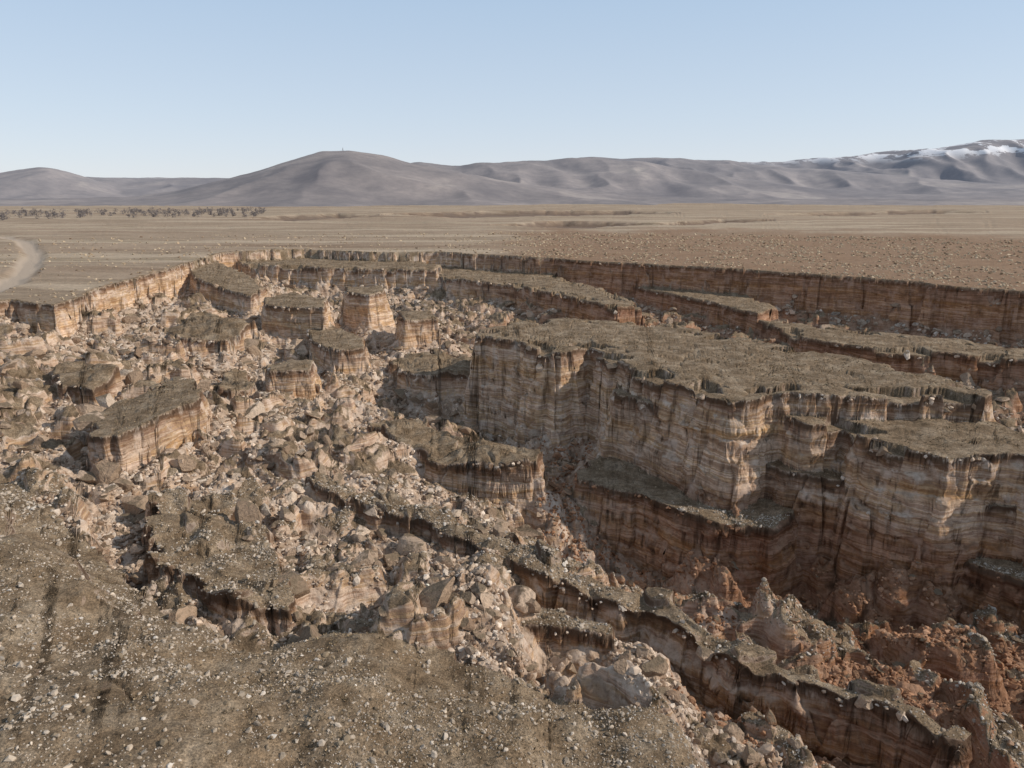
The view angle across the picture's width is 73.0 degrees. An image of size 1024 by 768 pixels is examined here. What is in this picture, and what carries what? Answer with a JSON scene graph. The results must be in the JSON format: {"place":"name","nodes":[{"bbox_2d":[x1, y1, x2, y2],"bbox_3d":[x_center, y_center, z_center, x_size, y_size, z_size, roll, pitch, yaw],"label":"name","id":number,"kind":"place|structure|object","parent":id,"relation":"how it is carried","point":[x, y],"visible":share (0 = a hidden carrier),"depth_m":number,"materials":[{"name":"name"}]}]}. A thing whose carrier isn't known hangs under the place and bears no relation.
{"place":"outdoors","nodes":[
{"label":"outdoors","id":0,"kind":"place"},
{"bbox_2d":[0,203,1023,767],"bbox_3d":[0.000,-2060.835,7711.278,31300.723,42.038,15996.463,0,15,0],"label":"ground","id":1,"kind":"structure","parent":0,"point":[670,437],"depth_m":120.67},
{"bbox_2d":[0,207,264,220],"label":"distant trees","id":2,"kind":"object","parent":1,"relation":"on","point":[83,212],"visible":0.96,"depth_m":1063.93,"materials":[{"name":"grey plant"}]},
{"bbox_2d":[0,249,1022,767],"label":"dry grass tufts","id":3,"kind":"object","parent":1,"relation":"on","point":[440,529],"visible":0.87,"depth_m":65.48,"materials":[{"name":"plant"}]},
{"bbox_2d":[0,451,1023,767],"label":"scattered stones","id":4,"kind":"object","parent":1,"relation":"on","point":[114,673],"visible":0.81,"depth_m":62.37,"materials":[{"name":"stone"}]},
{"bbox_2d":[0,276,1023,766],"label":"slumped blocks","id":5,"kind":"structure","parent":1,"relation":"on","point":[434,596],"depth_m":103.09,"materials":[{"name":"stone"}]},
{"bbox_2d":[0,286,1023,767],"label":"rubble","id":6,"kind":"object","parent":1,"relation":"on","point":[766,748],"visible":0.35,"depth_m":94.31,"materials":[{"name":"stone"}]},
{"bbox_2d":[0,253,1023,767],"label":"boulders","id":7,"kind":"object","parent":1,"relation":"on","point":[862,701],"visible":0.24,"depth_m":129.61,"materials":[{"name":"rock"}]},
{"bbox_2d":[0,232,1023,301],"bbox_3d":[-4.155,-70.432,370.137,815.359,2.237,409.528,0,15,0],"label":"steppe shrubs","id":8,"kind":"object","parent":1,"relation":"on","point":[783,262],"visible":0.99,"depth_m":371.52,"materials":[{"name":"plant"}]},
{"bbox_2d":[0,139,1023,206],"bbox_3d":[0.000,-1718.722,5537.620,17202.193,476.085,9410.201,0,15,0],"label":"hills","id":9,"kind":"structure","parent":0,"point":[985,172],"depth_m":3599.03,"materials":[{"name":"grey stone"}]},
{"bbox_2d":[0,0,1023,177],"label":"sky","id":10,"kind":"structure","parent":0,"point":[89,88],"materials":[{"name":"blue"}]}
]}

